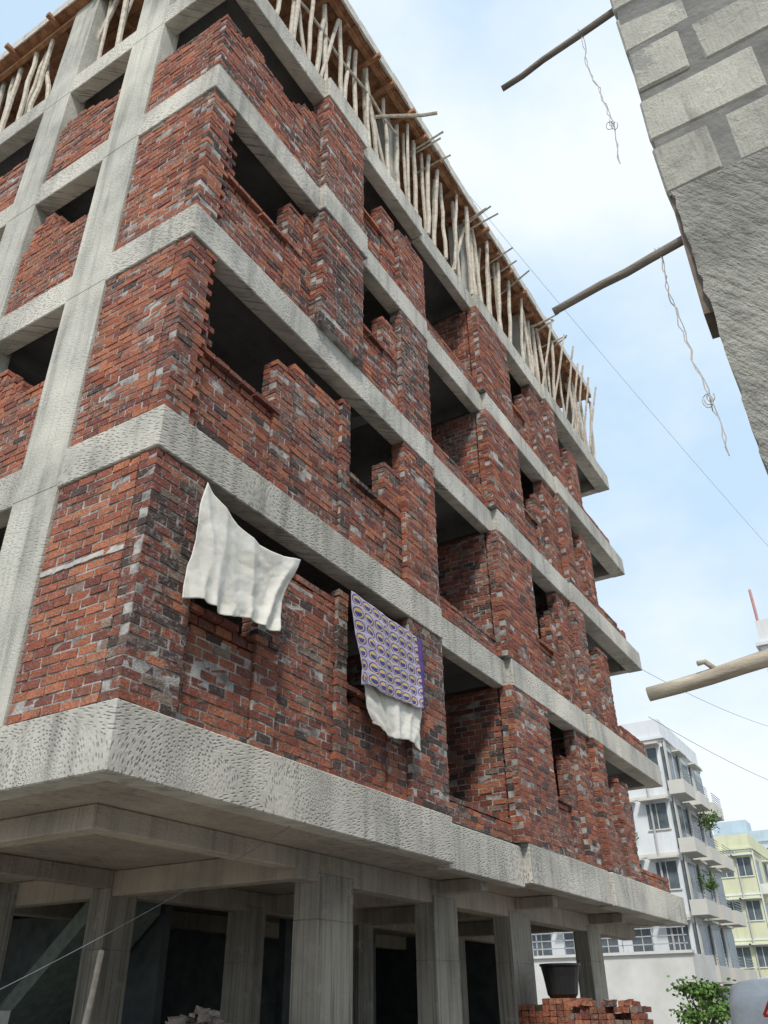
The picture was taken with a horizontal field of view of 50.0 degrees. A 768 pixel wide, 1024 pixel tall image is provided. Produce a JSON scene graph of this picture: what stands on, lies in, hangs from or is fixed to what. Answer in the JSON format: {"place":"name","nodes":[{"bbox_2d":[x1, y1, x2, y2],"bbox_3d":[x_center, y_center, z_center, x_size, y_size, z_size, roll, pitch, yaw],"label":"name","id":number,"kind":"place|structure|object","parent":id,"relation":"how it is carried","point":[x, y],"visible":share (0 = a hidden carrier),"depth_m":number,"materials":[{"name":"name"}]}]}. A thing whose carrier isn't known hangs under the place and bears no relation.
{"place":"outdoors","nodes":[
{"label":"outdoors","id":0,"kind":"place"},
{"bbox_2d":[0,0,767,834],"label":"sky","id":1,"kind":"structure","parent":0,"point":[540,151],"materials":[{"name":"blue"}]},
{"bbox_2d":[533,949,725,1023],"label":"wall","id":2,"kind":"structure","parent":0,"point":[642,978],"depth_m":31.47,"materials":[{"name":"paint"}]},
{"bbox_2d":[531,926,687,955],"bbox_3d":[5.835,18.081,34.368,13.400,0.820,0.040,-18,-35,26],"label":"railing","id":3,"kind":"object","parent":2,"relation":"on","point":[622,945],"visible":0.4,"depth_m":32.34,"materials":[{"name":"metal"}]},
{"bbox_2d":[646,649,767,700],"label":"scaffold pole","id":4,"kind":"object","parent":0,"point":[750,663],"visible":1,"depth_m":2.96,"materials":[{"name":"brown wood"}]},
{"bbox_3d":[5.683,2.179,2.856,6.060,2.300,5.970,-18,-35,26],"label":"lower wall","id":5,"kind":"object","parent":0,"visible":0},
{"bbox_2d":[671,148,767,474],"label":"rendered beam","id":6,"kind":"structure","parent":5,"relation":"on","point":[723,213],"depth_m":3.63,"materials":[{"name":"grey concrete"}]},
{"bbox_2d":[552,236,683,314],"bbox_3d":[1.302,-1.238,3.999,1.048,0.222,0.055,-18,-35,26],"label":"scaffold pole","id":7,"kind":"object","parent":6,"relation":"attached to","point":[655,255],"visible":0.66,"depth_m":4.04,"materials":[{"name":"wood"}]},
{"bbox_2d":[654,247,729,455],"bbox_3d":[1.363,-0.754,3.675,0.088,1.261,0.033,-18,-35,26],"label":"hanging string","id":8,"kind":"object","parent":7,"relation":"hanging from","point":[711,399],"visible":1,"depth_m":3.59,"materials":[{"name":"fabric"}]},
{"bbox_2d":[616,0,767,198],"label":"block mortar","id":9,"kind":"object","parent":6,"relation":"on","point":[714,122],"visible":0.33,"depth_m":4.30,"materials":[{"name":"grey concrete"}]},
{"bbox_2d":[501,8,614,91],"bbox_3d":[1.239,-2.963,5.069,1.149,0.280,0.051,-18,-35,26],"label":"scaffold pole","id":10,"kind":"object","parent":9,"relation":"on","point":[576,37],"visible":0.88,"depth_m":5.11,"materials":[{"name":"wood"}]},
{"bbox_2d":[577,29,620,163],"bbox_3d":[1.250,-2.424,4.749,0.093,1.331,0.035,-18,-35,26],"label":"hanging string","id":11,"kind":"object","parent":10,"relation":"hanging from","point":[605,104],"visible":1,"depth_m":4.66,"materials":[{"name":"fabric"}]},
{"bbox_2d":[610,0,767,209],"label":"blocks","id":12,"kind":"structure","parent":9,"relation":"attached to","point":[687,158],"depth_m":4.24,"materials":[{"name":"grey concrete"}]},
{"bbox_2d":[671,198,719,338],"bbox_3d":[1.470,-1.161,3.877,0.052,0.767,0.193,-18,-35,26],"label":"timber edge strip","id":13,"kind":"object","parent":6,"relation":"attached to","point":[708,311],"visible":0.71,"depth_m":3.72,"materials":[{"name":"wood"}]},
{"label":"ground","id":14,"kind":"structure","parent":0,"visible":0},
{"bbox_2d":[0,1010,10,1023],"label":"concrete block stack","id":15,"kind":"object","parent":14,"relation":"on","point":[4,1017],"visible":1,"depth_m":9.04,"materials":[{"name":"grey concrete"}]},
{"bbox_2d":[82,950,103,1023],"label":"wooden handle tool","id":16,"kind":"object","parent":14,"relation":"on","point":[91,997],"visible":1,"depth_m":8.31,"materials":[{"name":"wood"}]},
{"bbox_2d":[165,1005,231,1023],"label":"rubble heap","id":17,"kind":"object","parent":14,"relation":"on","point":[207,1016],"visible":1,"depth_m":8.53,"materials":[{"name":"grey concrete"}]},
{"bbox_2d":[0,906,499,1023],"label":"stilt walls","id":18,"kind":"structure","parent":14,"relation":"on","point":[170,973],"depth_m":17.62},
{"bbox_2d":[0,901,160,1023],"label":"stair flight","id":19,"kind":"object","parent":18,"relation":"on","point":[45,995],"visible":0.44,"depth_m":11.90,"materials":[{"name":"concrete"}]},
{"bbox_2d":[0,803,635,949],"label":"soffit beams","id":20,"kind":"structure","parent":18,"relation":"attached to","point":[57,890],"depth_m":10.73,"materials":[{"name":"concrete"}]},
{"bbox_2d":[0,14,669,892],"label":"brickwork","id":21,"kind":"object","parent":18,"relation":"on","point":[208,626],"visible":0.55,"depth_m":11.15,"materials":[{"name":"brick"}]},
{"bbox_2d":[40,544,123,577],"bbox_3d":[-2.830,0.504,7.874,1.155,0.079,0.197,-18,-35,26],"label":"thick mortar course","id":22,"kind":"object","parent":21,"relation":"on","point":[115,548],"visible":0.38,"depth_m":7.81,"materials":[{"name":"grey concrete"}]},
{"bbox_2d":[364,684,421,751],"bbox_3d":[0.146,2.540,10.213,0.076,0.602,1.403,-18,-35,26],"label":"white sack cloth","id":23,"kind":"object","parent":21,"relation":"attached to","point":[393,717],"visible":0.97,"depth_m":10.18,"materials":[{"name":"white fabric"}]},
{"bbox_2d":[0,20,669,891],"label":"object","id":24,"kind":"object","parent":18,"relation":"on","point":[142,666],"visible":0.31,"depth_m":10.95,"materials":[{"name":"red brick"}]},
{"bbox_2d":[0,0,687,927],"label":"ring beams","id":25,"kind":"structure","parent":18,"relation":"on","point":[116,740],"depth_m":11.23,"materials":[{"name":"concrete"}]},
{"bbox_2d":[0,774,366,989],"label":"overhead cable","id":26,"kind":"object","parent":25,"relation":"attached to","point":[149,910],"visible":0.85,"depth_m":6.92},
{"bbox_2d":[182,483,300,630],"bbox_3d":[-1.366,0.577,8.447,0.117,1.313,1.685,-18,-35,26],"label":"white tarpaulin","id":27,"kind":"object","parent":25,"relation":"attached to","point":[233,569],"visible":1,"depth_m":8.25,"materials":[{"name":"white fabric"}]},
{"bbox_2d":[0,0,571,727],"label":"facade columns","id":28,"kind":"structure","parent":25,"relation":"on","point":[26,540],"depth_m":10.86,"materials":[{"name":"concrete"}]},
{"bbox_2d":[0,0,625,776],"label":"floor slabs","id":29,"kind":"structure","parent":25,"relation":"on","point":[248,344],"depth_m":13.32,"materials":[{"name":"concrete"}]},
{"bbox_2d":[0,0,596,458],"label":"timber props","id":30,"kind":"object","parent":29,"relation":"on","point":[368,100],"visible":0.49,"depth_m":17.81,"materials":[{"name":"beige wood"}]},
{"bbox_2d":[0,0,590,407],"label":"shuttering boards","id":31,"kind":"object","parent":30,"relation":"on","point":[58,27],"visible":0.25,"depth_m":17.54,"materials":[{"name":"brown wood"}]},
{"bbox_2d":[0,0,590,395],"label":"edge boards","id":32,"kind":"object","parent":31,"relation":"on","point":[349,9],"visible":0.91,"depth_m":18.31,"materials":[{"name":"brown wood"}]},
{"bbox_2d":[361,33,586,391],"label":"roof slab","id":33,"kind":"structure","parent":31,"relation":"on","point":[434,150],"depth_m":19.98,"materials":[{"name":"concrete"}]},
{"bbox_2d":[351,591,424,709],"bbox_3d":[0.084,1.834,10.463,0.077,1.132,1.775,-18,-35,26],"label":"patterned cloth","id":34,"kind":"object","parent":25,"relation":"attached to","point":[391,653],"visible":1,"depth_m":10.41,"materials":[{"name":"purple fabric"}]},
{"bbox_2d":[0,872,608,1023],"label":"stilt columns","id":35,"kind":"structure","parent":14,"relation":"on","point":[332,967],"depth_m":11.36,"materials":[{"name":"concrete"}]},
{"bbox_2d":[0,780,661,936],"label":"stilt slab","id":36,"kind":"structure","parent":35,"relation":"on","point":[102,851],"depth_m":9.40,"materials":[{"name":"grey concrete"}]},
{"bbox_2d":[518,998,591,1023],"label":"brick stack","id":37,"kind":"object","parent":14,"relation":"on","point":[552,1010],"visible":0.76,"depth_m":12.88,"materials":[{"name":"red brick"}]},
{"bbox_2d":[539,963,580,997],"bbox_3d":[2.857,7.549,13.268,0.660,0.480,0.660,-18,-35,26],"label":"black water tub","id":38,"kind":"object","parent":37,"relation":"on","point":[561,980],"visible":0.88,"depth_m":13.09,"materials":[{"name":"plastic"}]},
{"bbox_2d":[532,719,732,1023],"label":"walls","id":39,"kind":"structure","parent":14,"relation":"on","point":[647,730],"depth_m":37.51,"materials":[{"name":"white paint"}]},
{"bbox_2d":[532,747,755,1021],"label":"windows","id":40,"kind":"structure","parent":39,"relation":"attached to","point":[673,876],"depth_m":37.34,"materials":[{"name":"grey glass"}]},
{"bbox_2d":[541,738,757,1023],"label":"trim","id":41,"kind":"structure","parent":39,"relation":"attached to","point":[699,853],"depth_m":37.53,"materials":[{"name":"white paint"}]},
{"bbox_2d":[694,809,721,837],"bbox_3d":[15.613,14.906,39.439,1.246,1.310,1.263,-18,-35,26],"label":"potted plant","id":42,"kind":"object","parent":41,"relation":"on","point":[704,821],"visible":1,"depth_m":39.41,"materials":[{"name":"green plant"}]},
{"bbox_2d":[696,870,719,898],"bbox_3d":[14.419,16.510,36.511,1.040,1.156,0.954,-1,-31,0],"label":"potted plant","id":43,"kind":"object","parent":41,"relation":"on","point":[710,885],"visible":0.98,"depth_m":36.45,"materials":[{"name":"green plant"}]},
{"bbox_2d":[640,742,675,949],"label":"drain pipes","id":44,"kind":"object","parent":39,"relation":"attached to","point":[659,860],"visible":0.08,"depth_m":36.90,"materials":[{"name":"white plastic"}]},
{"bbox_2d":[666,975,735,1023],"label":"shrub","id":45,"kind":"object","parent":14,"relation":"on","point":[705,994],"visible":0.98,"depth_m":20.89,"materials":[{"name":"green plant"}]},
{"bbox_2d":[713,833,767,977],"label":"walls","id":46,"kind":"structure","parent":14,"relation":"on","point":[750,884],"depth_m":53.59,"materials":[{"name":"yellow paint"}]},
{"bbox_2d":[720,857,767,967],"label":"windows","id":47,"kind":"structure","parent":46,"relation":"attached to","point":[758,915],"depth_m":52.70,"materials":[{"name":"grey glass"}]},
{"bbox_2d":[720,848,767,968],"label":"trim","id":48,"kind":"structure","parent":46,"relation":"attached to","point":[763,889],"depth_m":53.16,"materials":[{"name":"white paint"}]},
{"bbox_2d":[733,850,761,977],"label":"drain pipes","id":49,"kind":"object","parent":46,"relation":"attached to","point":[747,915],"visible":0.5,"depth_m":52.59,"materials":[{"name":"white plastic"}]},
{"bbox_2d":[713,820,767,848],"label":"walls","id":50,"kind":"structure","parent":14,"relation":"on","point":[735,827],"depth_m":76.89,"materials":[{"name":"blue paint"}]},
{"bbox_2d":[754,619,767,670],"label":"walls","id":51,"kind":"structure","parent":14,"relation":"on","point":[762,628],"depth_m":28.94,"materials":[{"name":"white paint"}]},
{"bbox_2d":[472,199,767,545],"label":"overhead cable","id":52,"kind":"object","parent":51,"relation":"attached to","point":[612,366],"visible":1,"depth_m":22.61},
{"bbox_2d":[629,662,765,725],"bbox_3d":[14.359,7.152,29.861,0.011,3.511,25.320,-24,-38,34],"label":"overhead cable","id":53,"kind":"object","parent":51,"relation":"attached to","point":[694,696],"visible":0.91,"depth_m":23.74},
{"bbox_2d":[649,717,766,779],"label":"overhead cable","id":54,"kind":"object","parent":51,"relation":"attached to","point":[704,748],"visible":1,"depth_m":23.83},
{"bbox_2d":[748,589,758,620],"bbox_3d":[13.283,3.384,29.593,0.100,1.300,0.087,-18,-35,26],"label":"roof pipe","id":55,"kind":"object","parent":51,"relation":"on","point":[753,605],"visible":1,"depth_m":29.59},
{"label":"lane","id":56,"kind":"structure","parent":0,"visible":0},
{"bbox_2d":[567,999,653,1023],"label":"brick stack","id":57,"kind":"object","parent":56,"relation":"on","point":[611,1012],"visible":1,"depth_m":11.86,"materials":[{"name":"red brick"}]},
{"bbox_2d":[729,976,767,1023],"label":"covered vehicle","id":58,"kind":"object","parent":56,"relation":"on","point":[748,1001],"visible":1,"depth_m":10.68,"materials":[{"name":"fabric"}]}
]}

